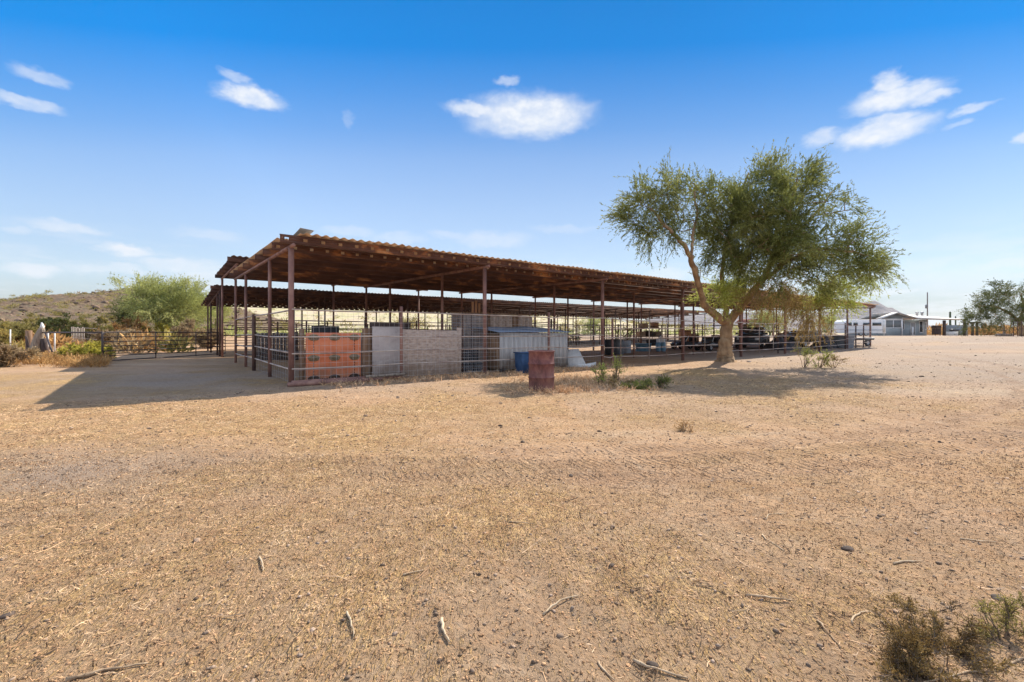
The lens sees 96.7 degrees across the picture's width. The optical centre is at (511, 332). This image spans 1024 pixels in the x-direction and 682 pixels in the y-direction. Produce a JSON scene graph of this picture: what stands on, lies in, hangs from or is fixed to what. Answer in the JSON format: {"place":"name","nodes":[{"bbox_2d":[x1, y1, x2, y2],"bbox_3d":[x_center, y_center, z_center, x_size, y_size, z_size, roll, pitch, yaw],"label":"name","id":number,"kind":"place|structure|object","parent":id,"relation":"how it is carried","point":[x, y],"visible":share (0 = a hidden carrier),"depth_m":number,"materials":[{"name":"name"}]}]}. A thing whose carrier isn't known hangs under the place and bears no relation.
{"place":"outdoors","nodes":[
{"label":"outdoors","id":0,"kind":"place"},
{"bbox_2d":[0,288,300,331],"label":"hill","id":1,"kind":"structure","parent":0,"point":[81,307],"depth_m":115.42,"materials":[{"name":"soil"}]},
{"bbox_2d":[0,288,287,330],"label":"desert scrub","id":2,"kind":"object","parent":1,"relation":"on","point":[58,313],"visible":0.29,"depth_m":115.23,"materials":[{"name":"green plant"}]},
{"bbox_2d":[0,289,287,332],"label":"boulders","id":3,"kind":"object","parent":1,"relation":"on","point":[43,315],"visible":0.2,"depth_m":113.19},
{"bbox_2d":[0,334,1023,681],"bbox_3d":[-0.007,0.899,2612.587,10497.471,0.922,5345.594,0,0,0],"label":"ground","id":4,"kind":"structure","parent":0,"point":[162,376],"depth_m":3.25,"materials":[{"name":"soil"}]},
{"bbox_2d":[0,320,15,345],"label":"desert bush","id":5,"kind":"object","parent":4,"relation":"on","point":[4,335],"visible":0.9,"depth_m":29.74,"materials":[{"name":"green plant"}]},
{"bbox_2d":[0,611,15,618],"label":"stick","id":6,"kind":"object","parent":4,"relation":"on","point":[8,614],"visible":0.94,"depth_m":2.05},
{"bbox_2d":[0,320,37,345],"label":"desert bush","id":7,"kind":"object","parent":4,"relation":"on","point":[20,334],"visible":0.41,"depth_m":33.02,"materials":[{"name":"green plant"}]},
{"bbox_2d":[0,342,41,366],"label":"desert bush","id":8,"kind":"object","parent":4,"relation":"on","point":[8,352],"visible":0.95,"depth_m":17.41,"materials":[{"name":"plant"}]},
{"bbox_2d":[25,330,32,349],"bbox_3d":[-26.117,0.640,24.600,0.310,1.527,0.295,0,0,0],"label":"wooden post","id":9,"kind":"object","parent":4,"relation":"on","point":[28,333],"visible":0.44,"depth_m":24.52,"materials":[{"name":"brown wood"}]},
{"bbox_2d":[25,322,49,353],"bbox_3d":[-25.142,0.448,23.988,1.274,2.014,0.671,0,0,0],"label":"old stump","id":10,"kind":"object","parent":4,"relation":"on","point":[39,340],"visible":0.73,"depth_m":23.95,"materials":[{"name":"grey wood"}]},
{"bbox_2d":[11,312,65,332],"bbox_3d":[-41.679,-0.464,40.093,3.360,2.864,2.997,0,0,1],"label":"desert bush","id":11,"kind":"object","parent":4,"relation":"on","point":[30,320],"visible":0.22,"depth_m":39.88,"materials":[{"name":"green plant"}]},
{"bbox_2d":[5,350,115,367],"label":"dry grass","id":12,"kind":"structure","parent":4,"relation":"on","point":[77,361],"depth_m":18.25,"materials":[{"name":"yellow plant"}]},
{"bbox_2d":[36,312,85,343],"bbox_3d":[-37.833,-0.407,38.014,2.945,2.889,2.853,0,0,-31],"label":"desert bush","id":13,"kind":"object","parent":4,"relation":"on","point":[58,324],"visible":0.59,"depth_m":37.80,"materials":[{"name":"green plant"}]},
{"bbox_2d":[42,331,102,351],"bbox_3d":[-21.525,0.670,21.982,7.650,1.460,0.330,0,0,30],"label":"pipe brace","id":14,"kind":"object","parent":4,"relation":"on","point":[49,344],"visible":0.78,"depth_m":22.47,"materials":[{"name":"metal"}]},
{"bbox_2d":[71,327,96,340],"bbox_3d":[-32.464,0.438,34.489,5.630,1.826,0.068,0,0,32],"label":"slatted panel","id":15,"kind":"object","parent":4,"relation":"on","point":[79,333],"visible":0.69,"depth_m":35.02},
{"bbox_2d":[64,317,104,339],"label":"desert bush","id":16,"kind":"object","parent":4,"relation":"on","point":[86,325],"visible":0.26,"depth_m":42.11,"materials":[{"name":"green plant"}]},
{"bbox_2d":[54,339,116,358],"bbox_3d":[-19.024,0.848,20.401,1.962,1.156,1.874,0,0,-19],"label":"desert bush","id":17,"kind":"object","parent":4,"relation":"on","point":[90,347],"visible":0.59,"depth_m":20.17,"materials":[{"name":"yellow plant"}]},
{"bbox_2d":[76,315,119,330],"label":"desert bush","id":18,"kind":"object","parent":4,"relation":"on","point":[105,327],"visible":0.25,"depth_m":46.15,"materials":[{"name":"green plant"}]},
{"bbox_2d":[65,654,147,681],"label":"stick","id":19,"kind":"object","parent":4,"relation":"on","point":[74,677],"visible":1,"depth_m":1.75,"materials":[{"name":"wood"}]},
{"bbox_2d":[11,325,204,352],"bbox_3d":[-58.114,-0.036,50.786,74.874,3.301,49.287,0,0,0],"label":"desert scrub","id":20,"kind":"object","parent":4,"relation":"on","point":[184,345],"visible":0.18,"depth_m":30.27,"materials":[{"name":"green plant"}]},
{"bbox_2d":[65,329,158,353],"bbox_3d":[-58.009,0.317,49.709,70.674,2.955,45.740,0,0,0],"label":"desert scrub","id":21,"kind":"object","parent":4,"relation":"on","point":[89,337],"visible":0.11,"depth_m":28.71,"materials":[{"name":"plant"}]},
{"bbox_2d":[92,329,131,345],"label":"desert bush","id":22,"kind":"object","parent":4,"relation":"on","point":[108,336],"visible":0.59,"depth_m":34.42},
{"bbox_2d":[11,323,224,352],"bbox_3d":[-59.396,0.028,49.773,74.121,3.351,51.124,0,0,0],"label":"desert scrub","id":23,"kind":"object","parent":4,"relation":"on","point":[59,343],"visible":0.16,"depth_m":30.44,"materials":[{"name":"orange plant"}]},
{"bbox_2d":[102,298,150,327],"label":"palo verde tree","id":24,"kind":"object","parent":4,"relation":"on","point":[119,315],"visible":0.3,"depth_m":49.24,"materials":[{"name":"green plant"}]},
{"bbox_2d":[109,312,149,337],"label":"desert bush","id":25,"kind":"object","parent":4,"relation":"on","point":[128,325],"visible":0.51,"depth_m":40.42,"materials":[{"name":"orange plant"}]},
{"bbox_2d":[117,328,154,337],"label":"desert bush","id":26,"kind":"object","parent":4,"relation":"on","point":[130,330],"visible":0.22,"depth_m":36.47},
{"bbox_2d":[141,321,172,339],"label":"desert bush","id":27,"kind":"object","parent":4,"relation":"on","point":[163,325],"visible":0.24,"depth_m":41.47,"materials":[{"name":"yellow plant"}]},
{"bbox_2d":[98,270,223,329],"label":"palo verde tree","id":28,"kind":"object","parent":4,"relation":"on","point":[171,299],"visible":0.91,"depth_m":42.65,"materials":[{"name":"green plant"}]},
{"bbox_2d":[102,332,225,360],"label":"pipe gate","id":29,"kind":"structure","parent":4,"relation":"on","point":[155,344],"depth_m":22.18,"materials":[{"name":"metal"}]},
{"bbox_2d":[169,318,206,342],"bbox_3d":[-28.708,-0.095,40.016,3.085,2.514,2.440,0,0,10],"label":"desert bush","id":30,"kind":"object","parent":4,"relation":"on","point":[188,326],"visible":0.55,"depth_m":39.64,"materials":[{"name":"plant"}]},
{"bbox_2d":[191,328,224,348],"bbox_3d":[-24.020,0.459,35.845,2.580,1.842,2.152,0,0,7],"label":"desert bush","id":31,"kind":"object","parent":4,"relation":"on","point":[199,339],"visible":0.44,"depth_m":35.48,"materials":[{"name":"plant"}]},
{"bbox_2d":[192,290,240,328],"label":"palo verde tree","id":32,"kind":"object","parent":4,"relation":"on","point":[225,309],"visible":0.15,"depth_m":51.67,"materials":[{"name":"green plant"}]},
{"bbox_2d":[235,310,287,380],"bbox_3d":[-8.707,0.430,15.399,0.128,2.113,10.601,0,0,-37],"label":"pipe fence","id":33,"kind":"object","parent":4,"relation":"on","point":[253,352],"visible":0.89,"depth_m":15.32,"materials":[{"name":"metal"}]},
{"bbox_2d":[256,332,298,359],"bbox_3d":[-11.089,0.629,21.584,2.290,1.342,0.080,0,0,-1],"label":"slatted panel","id":34,"kind":"object","parent":4,"relation":"on","point":[275,341],"visible":0.39,"depth_m":21.55,"materials":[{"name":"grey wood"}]},
{"bbox_2d":[215,255,427,356],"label":"raised roof","id":35,"kind":"structure","parent":4,"relation":"on","point":[229,265],"depth_m":24.03,"materials":[{"name":"metal"}]},
{"bbox_2d":[311,326,338,332],"bbox_3d":[-6.184,0.440,15.091,0.874,1.320,0.041,0,0,-38],"label":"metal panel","id":36,"kind":"object","parent":4,"relation":"on","point":[326,329],"visible":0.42,"depth_m":15.07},
{"bbox_2d":[299,329,360,379],"bbox_3d":[-4.731,0.600,11.902,1.535,1.400,0.109,0,0,-37],"label":"orange panel","id":37,"kind":"object","parent":4,"relation":"on","point":[343,344],"visible":0.8,"depth_m":11.83,"materials":[{"name":"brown wood"}]},
{"bbox_2d":[287,377,383,386],"bbox_3d":[-4.389,1.242,11.496,2.351,0.124,0.110,0,0,-38],"label":"steel pipe","id":38,"kind":"object","parent":4,"relation":"on","point":[296,384],"visible":0.76,"depth_m":11.27,"materials":[{"name":"metal"}]},
{"bbox_2d":[291,375,399,381],"bbox_3d":[-4.229,1.217,11.846,2.770,0.121,0.120,0,0,-38],"label":"steel pipe","id":39,"kind":"object","parent":4,"relation":"on","point":[392,377],"visible":0.32,"depth_m":11.66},
{"bbox_2d":[362,328,371,375],"bbox_3d":[-4.025,0.590,12.626,0.270,1.420,0.020,0,0,-37],"label":"wooden board","id":40,"kind":"object","parent":4,"relation":"on","point":[366,346],"visible":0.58,"depth_m":12.61,"materials":[{"name":"brown wood"}]},
{"bbox_2d":[365,372,406,377],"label":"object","id":41,"kind":"object","parent":4,"relation":"on","point":[383,375],"visible":1,"depth_m":12.30,"materials":[{"name":"brown metal"}]},
{"bbox_2d":[372,327,399,374],"bbox_3d":[-3.532,0.555,12.827,0.825,1.450,0.021,0,0,-38],"label":"plywood sheet","id":42,"kind":"object","parent":4,"relation":"on","point":[384,357],"visible":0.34,"depth_m":12.80,"materials":[{"name":"wood"}]},
{"bbox_2d":[369,323,409,329],"bbox_3d":[-4.016,0.490,14.989,1.364,1.620,0.040,0,0,-37],"label":"wooden board","id":43,"kind":"object","parent":4,"relation":"on","point":[405,325],"visible":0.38,"depth_m":14.98,"materials":[{"name":"brown wood"}]},
{"bbox_2d":[392,314,429,328],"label":"palo verde tree","id":44,"kind":"object","parent":4,"relation":"on","point":[413,325],"visible":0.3,"depth_m":77.43,"materials":[{"name":"green plant"}]},
{"bbox_2d":[212,323,637,346],"bbox_3d":[-1.373,0.126,47.041,49.902,2.729,0.096,0,0,-37],"label":"pipe fence","id":45,"kind":"object","parent":4,"relation":"on","point":[427,328],"visible":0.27,"depth_m":38.27,"materials":[{"name":"metal"}]},
{"bbox_2d":[403,329,457,376],"bbox_3d":[-2.489,0.590,13.703,1.999,1.380,0.023,0,0,-38],"label":"plywood sheet","id":46,"kind":"object","parent":4,"relation":"on","point":[436,355],"visible":0.82,"depth_m":13.74,"materials":[{"name":"wood"}]},
{"bbox_2d":[440,617,449,641],"bbox_3d":[-0.293,1.280,1.960,0.023,0.018,0.176,0,0,-18],"label":"stick","id":47,"kind":"object","parent":4,"relation":"on","point":[442,627],"visible":1,"depth_m":1.97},
{"bbox_2d":[292,306,603,378],"bbox_3d":[-0.875,0.384,14.532,11.322,2.246,0.119,0,0,-37],"label":"pipe fence","id":48,"kind":"object","parent":4,"relation":"on","point":[401,338],"visible":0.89,"depth_m":13.08,"materials":[{"name":"metal"}]},
{"bbox_2d":[201,284,706,355],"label":"open barn","id":49,"kind":"structure","parent":4,"relation":"on","point":[303,298],"depth_m":35.04,"materials":[{"name":"metal"}]},
{"bbox_2d":[457,329,460,371],"bbox_3d":[-1.673,0.545,14.379,0.164,1.410,0.020,0,0,-37],"label":"plank","id":50,"kind":"object","parent":4,"relation":"on","point":[459,351],"visible":0.52,"depth_m":14.38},
{"bbox_2d":[223,322,698,349],"bbox_3d":[3.342,0.210,40.071,48.903,2.590,0.096,0,0,-37],"label":"pipe fence","id":51,"kind":"object","parent":4,"relation":"on","point":[445,325],"visible":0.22,"depth_m":29.41,"materials":[{"name":"metal"}]},
{"bbox_2d":[447,312,487,372],"bbox_3d":[-1.493,0.325,15.198,0.991,1.950,1.032,0,0,-37],"label":"wire cage","id":52,"kind":"object","parent":4,"relation":"on","point":[473,325],"visible":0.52,"depth_m":14.82,"materials":[{"name":"metal"}]},
{"bbox_2d":[473,361,482,370],"bbox_3d":[-1.178,1.120,15.589,0.500,0.360,0.362,0,0,-37],"label":"plastic crate","id":53,"kind":"object","parent":4,"relation":"on","point":[477,366],"visible":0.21,"depth_m":15.40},
{"bbox_2d":[461,350,478,360],"bbox_3d":[-1.432,0.760,15.395,0.500,0.360,0.362,0,0,-37],"label":"plastic crate","id":54,"kind":"object","parent":53,"relation":"on","point":[464,359],"visible":0.63,"depth_m":15.34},
{"bbox_2d":[223,324,749,341],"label":"desert scrub","id":55,"kind":"object","parent":4,"relation":"on","point":[229,332],"visible":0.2,"depth_m":71.50,"materials":[{"name":"green plant"}]},
{"bbox_2d":[237,319,737,359],"bbox_3d":[5.953,0.316,33.340,44.952,2.369,0.096,0,0,-37],"label":"pipe fence","id":56,"kind":"object","parent":4,"relation":"on","point":[565,324],"visible":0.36,"depth_m":24.50,"materials":[{"name":"metal"}]},
{"bbox_2d":[451,312,532,365],"bbox_3d":[-0.712,0.255,18.532,4.042,2.090,0.080,0,0,-38],"label":"fence","id":57,"kind":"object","parent":4,"relation":"on","point":[497,321],"depth_m":18.48,"materials":[{"name":"brown wood"}]},
{"bbox_2d":[318,362,677,396],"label":"dry weeds","id":58,"kind":"object","parent":4,"relation":"on","point":[563,387],"visible":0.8,"depth_m":11.55,"materials":[{"name":"plant"}]},
{"bbox_2d":[0,375,1023,681],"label":"straw","id":59,"kind":"object","parent":4,"relation":"on","point":[320,425],"visible":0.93,"depth_m":3.06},
{"bbox_2d":[0,397,1023,681],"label":"dirt clods","id":60,"kind":"object","parent":4,"relation":"on","point":[374,511],"visible":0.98,"depth_m":2.95,"materials":[{"name":"soil"}]},
{"bbox_2d":[513,352,528,372],"bbox_3d":[0.381,0.988,15.034,0.520,0.700,0.450,0,0,-37],"label":"blue plastic barrel","id":61,"kind":"object","parent":4,"relation":"on","point":[521,360],"visible":0.61,"depth_m":14.84,"materials":[{"name":"blue plastic"}]},
{"bbox_2d":[477,326,568,368],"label":"lumber shed","id":62,"kind":"structure","parent":4,"relation":"on","point":[516,343],"depth_m":16.22,"materials":[{"name":"grey metal"}]},
{"bbox_2d":[528,350,554,390],"bbox_3d":[0.663,0.847,10.250,0.608,0.893,0.608,0,0,-23],"label":"oil drum","id":63,"kind":"object","parent":4,"relation":"on","point":[541,363],"visible":0.86,"depth_m":10.00,"materials":[{"name":"metal"}]},
{"bbox_2d":[229,228,878,381],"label":"open barn","id":64,"kind":"structure","parent":4,"relation":"on","point":[301,255],"depth_m":17.86,"materials":[{"name":"metal"}]},
{"bbox_2d":[542,595,578,615],"bbox_3d":[0.226,1.287,2.164,0.222,0.028,0.037,0,0,-34],"label":"stick","id":65,"kind":"object","parent":4,"relation":"on","point":[550,607],"visible":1,"depth_m":2.15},
{"bbox_2d":[566,349,595,366],"bbox_3d":[2.629,0.969,17.369,1.128,0.686,0.463,0,0,1],"label":"folded sheet","id":66,"kind":"object","parent":4,"relation":"on","point":[579,362],"visible":0.74,"depth_m":17.31,"materials":[{"name":"white plastic"}]},
{"bbox_2d":[577,317,609,332],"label":"palo verde tree","id":67,"kind":"object","parent":4,"relation":"on","point":[587,325],"visible":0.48,"depth_m":79.07,"materials":[{"name":"green plant"}]},
{"bbox_2d":[590,360,610,383],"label":"shrub","id":68,"kind":"object","parent":4,"relation":"on","point":[603,372],"visible":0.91,"depth_m":11.47,"materials":[{"name":"green plant"}]},
{"bbox_2d":[604,339,615,354],"bbox_3d":[5.810,0.842,27.000,0.659,0.935,0.659,0,0,-40],"label":"plastic drum","id":69,"kind":"object","parent":4,"relation":"on","point":[607,343],"visible":0.68,"depth_m":26.76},
{"bbox_2d":[609,353,627,379],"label":"shrub","id":70,"kind":"object","parent":4,"relation":"on","point":[616,365],"visible":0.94,"depth_m":11.95,"materials":[{"name":"green plant"}]},
{"bbox_2d":[606,370,632,386],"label":"weed","id":71,"kind":"object","parent":4,"relation":"on","point":[613,378],"visible":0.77,"depth_m":10.96,"materials":[{"name":"green plant"}]},
{"bbox_2d":[615,340,623,354],"bbox_3d":[6.397,0.861,27.400,0.659,0.895,0.659,0,0,38],"label":"plastic drum","id":72,"kind":"object","parent":4,"relation":"on","point":[617,350],"visible":0.66,"depth_m":27.11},
{"bbox_2d":[624,340,630,352],"bbox_3d":[7.301,0.891,29.000,0.577,0.815,0.577,0,0,-37],"label":"steel drum","id":73,"kind":"object","parent":4,"relation":"on","point":[627,343],"visible":0.7,"depth_m":28.75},
{"bbox_2d":[620,380,655,389],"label":"weed","id":74,"kind":"object","parent":4,"relation":"on","point":[636,383],"visible":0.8,"depth_m":10.48,"materials":[{"name":"green plant"}]},
{"bbox_2d":[635,343,651,350],"bbox_3d":[9.236,1.029,31.969,1.155,0.550,0.800,0,0,-17],"label":"water tub","id":75,"kind":"object","parent":4,"relation":"on","point":[642,345],"visible":0.75,"depth_m":31.70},
{"bbox_2d":[637,374,673,387],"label":"weed","id":76,"kind":"object","parent":4,"relation":"on","point":[661,382],"visible":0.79,"depth_m":10.81,"materials":[{"name":"green plant"}]},
{"bbox_2d":[633,658,687,678],"bbox_3d":[0.566,1.293,1.747,0.207,0.017,0.026,0,0,29],"label":"stick","id":77,"kind":"object","parent":4,"relation":"on","point":[636,661],"visible":1,"depth_m":1.75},
{"bbox_2d":[672,418,698,432],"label":"weed","id":78,"kind":"object","parent":4,"relation":"on","point":[682,427],"visible":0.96,"depth_m":6.03,"materials":[{"name":"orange plant"}]},
{"bbox_2d":[642,324,779,352],"bbox_3d":[13.648,0.438,32.608,0.092,2.128,10.301,0,0,-37],"label":"pipe fence","id":79,"kind":"object","parent":4,"relation":"on","point":[778,337],"visible":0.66,"depth_m":32.49,"materials":[{"name":"metal"}]},
{"bbox_2d":[604,318,845,364],"bbox_3d":[14.524,0.405,26.344,27.504,2.208,0.118,0,0,-38],"label":"pipe fence","id":80,"kind":"object","parent":4,"relation":"on","point":[612,347],"visible":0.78,"depth_m":21.38,"materials":[{"name":"metal"}]},
{"bbox_2d":[734,327,769,348],"bbox_3d":[19.267,0.409,36.452,2.290,1.700,5.020,0,0,36],"label":"pickup truck","id":81,"kind":"object","parent":4,"relation":"on","point":[753,332],"visible":0.66,"depth_m":35.44,"materials":[{"name":"black paint"}]},
{"bbox_2d":[596,137,910,361],"bbox_3d":[8.502,-2.738,16.393,10.974,8.802,5.482,0,0,0],"label":"palo verde tree","id":82,"kind":"object","parent":4,"relation":"on","point":[775,241],"visible":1,"depth_m":16.09,"materials":[{"name":"green plant"}]},
{"bbox_2d":[737,319,772,334],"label":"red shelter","id":83,"kind":"object","parent":4,"relation":"on","point":[744,320],"visible":0.17,"depth_m":74.47,"materials":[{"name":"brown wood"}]},
{"bbox_2d":[745,594,791,600],"bbox_3d":[1.262,1.301,2.242,0.214,0.019,0.017,0,0,6],"label":"stick","id":84,"kind":"object","parent":4,"relation":"on","point":[756,595],"visible":1,"depth_m":2.24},
{"bbox_2d":[747,310,793,335],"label":"palo verde tree","id":85,"kind":"object","parent":4,"relation":"on","point":[766,325],"visible":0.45,"depth_m":71.14,"materials":[{"name":"green plant"}]},
{"bbox_2d":[763,336,801,349],"bbox_3d":[20.465,0.784,34.493,2.694,1.025,1.600,0,0,-29],"label":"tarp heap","id":86,"kind":"object","parent":4,"relation":"on","point":[790,346],"visible":0.62,"depth_m":34.01,"materials":[{"name":"plastic"}]},
{"bbox_2d":[779,331,821,346],"bbox_3d":[23.790,0.522,37.467,4.620,1.380,2.190,0,0,-34],"label":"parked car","id":87,"kind":"object","parent":4,"relation":"on","point":[792,339],"visible":0.26,"depth_m":36.43,"materials":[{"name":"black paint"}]},
{"bbox_2d":[791,346,815,366],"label":"shrub","id":88,"kind":"object","parent":4,"relation":"on","point":[804,353],"visible":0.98,"depth_m":17.09,"materials":[{"name":"green plant"}]},
{"bbox_2d":[812,350,836,367],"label":"shrub","id":89,"kind":"object","parent":4,"relation":"on","point":[820,357],"visible":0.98,"depth_m":16.59,"materials":[{"name":"green plant"}]},
{"bbox_2d":[810,313,838,332],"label":"palo verde tree","id":90,"kind":"object","parent":4,"relation":"on","point":[835,318],"visible":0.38,"depth_m":84.56,"materials":[{"name":"green plant"}]},
{"bbox_2d":[817,354,848,367],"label":"shrub","id":91,"kind":"object","parent":4,"relation":"on","point":[833,357],"visible":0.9,"depth_m":16.60,"materials":[{"name":"green plant"}]},
{"bbox_2d":[832,335,854,347],"bbox_3d":[26.390,0.715,36.178,2.100,0.980,1.314,0,0,-37],"label":"stock tank","id":92,"kind":"object","parent":4,"relation":"on","point":[841,338],"visible":0.69,"depth_m":35.60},
{"bbox_2d":[845,323,871,348],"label":"pipe fence","id":93,"kind":"object","parent":4,"relation":"on","point":[855,338],"visible":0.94,"depth_m":36.15,"materials":[{"name":"metal"}]},
{"bbox_2d":[834,320,885,335],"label":"white trailer","id":94,"kind":"object","parent":4,"relation":"on","point":[878,326],"visible":0.77,"depth_m":66.02,"materials":[{"name":"paint"}]},
{"bbox_2d":[848,312,967,335],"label":"ranch house","id":95,"kind":"structure","parent":4,"relation":"on","point":[899,324],"depth_m":71.01,"materials":[{"name":"grey wood"}]},
{"bbox_2d":[886,320,901,327],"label":"window","id":96,"kind":"structure","parent":95,"relation":"in","point":[889,323],"depth_m":69.97,"materials":[{"name":"glass"}]},
{"bbox_2d":[866,624,987,681],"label":"dry shrub","id":97,"kind":"object","parent":4,"relation":"on","point":[894,665],"visible":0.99,"depth_m":1.74,"materials":[{"name":"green plant"}]},
{"bbox_2d":[931,325,940,335],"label":"porch cupboard","id":98,"kind":"object","parent":4,"relation":"on","point":[936,329],"visible":1,"depth_m":71.52,"materials":[{"name":"brown wood"}]},
{"bbox_2d":[857,589,1023,681],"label":"dry shrub","id":99,"kind":"object","parent":4,"relation":"on","point":[926,637],"visible":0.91,"depth_m":1.86,"materials":[{"name":"brown plant"}]},
{"bbox_2d":[927,322,1018,334],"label":"desert scrub","id":100,"kind":"object","parent":4,"relation":"on","point":[929,332],"visible":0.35,"depth_m":81.01,"materials":[{"name":"plant"}]},
{"bbox_2d":[923,657,1023,681],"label":"stick","id":101,"kind":"object","parent":4,"relation":"on","point":[1013,662],"visible":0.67,"depth_m":1.74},
{"bbox_2d":[954,277,1023,335],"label":"mesquite tree","id":102,"kind":"object","parent":4,"relation":"on","point":[997,299],"visible":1,"depth_m":58.89,"materials":[{"name":"green plant"}]},
{"bbox_2d":[960,591,1023,650],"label":"dry shrub","id":103,"kind":"object","parent":4,"relation":"on","point":[1007,614],"visible":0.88,"depth_m":1.95,"materials":[{"name":"green plant"}]},
{"bbox_2d":[0,0,1023,327],"label":"sky","id":104,"kind":"structure","parent":0,"point":[168,138],"materials":[{"name":"blue"}]},
{"bbox_2d":[233,305,844,333],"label":"hillside","id":105,"kind":"structure","parent":0,"point":[347,316],"depth_m":200.26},
{"bbox_2d":[233,304,833,332],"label":"desert scrub","id":106,"kind":"object","parent":105,"relation":"on","point":[579,322],"visible":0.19,"depth_m":188.51,"materials":[{"name":"green plant"}]},
{"bbox_2d":[670,337,700,348],"bbox_3d":[13.748,0.754,35.994,2.250,1.061,1.200,0,0,-14],"label":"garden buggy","id":107,"kind":"object","parent":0,"point":[678,344],"visible":0.36,"depth_m":35.66,"materials":[{"name":"metal"}]},
{"bbox_2d":[694,337,718,350],"bbox_3d":[14.492,0.775,33.485,2.250,1.061,1.200,0,0,-37],"label":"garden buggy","id":108,"kind":"object","parent":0,"point":[708,343],"visible":0.72,"depth_m":33.17,"materials":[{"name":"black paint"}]},
{"bbox_2d":[637,300,930,332],"bbox_3d":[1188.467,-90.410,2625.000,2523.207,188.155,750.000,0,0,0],"label":"mountain","id":109,"kind":"structure","parent":0,"point":[880,308],"depth_m":2515.97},
{"bbox_2d":[810,335,838,348],"bbox_3d":[24.816,0.716,36.003,2.266,1.057,1.400,0,0,-29],"label":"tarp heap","id":110,"kind":"object","parent":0,"point":[826,338],"visible":0.66,"depth_m":35.52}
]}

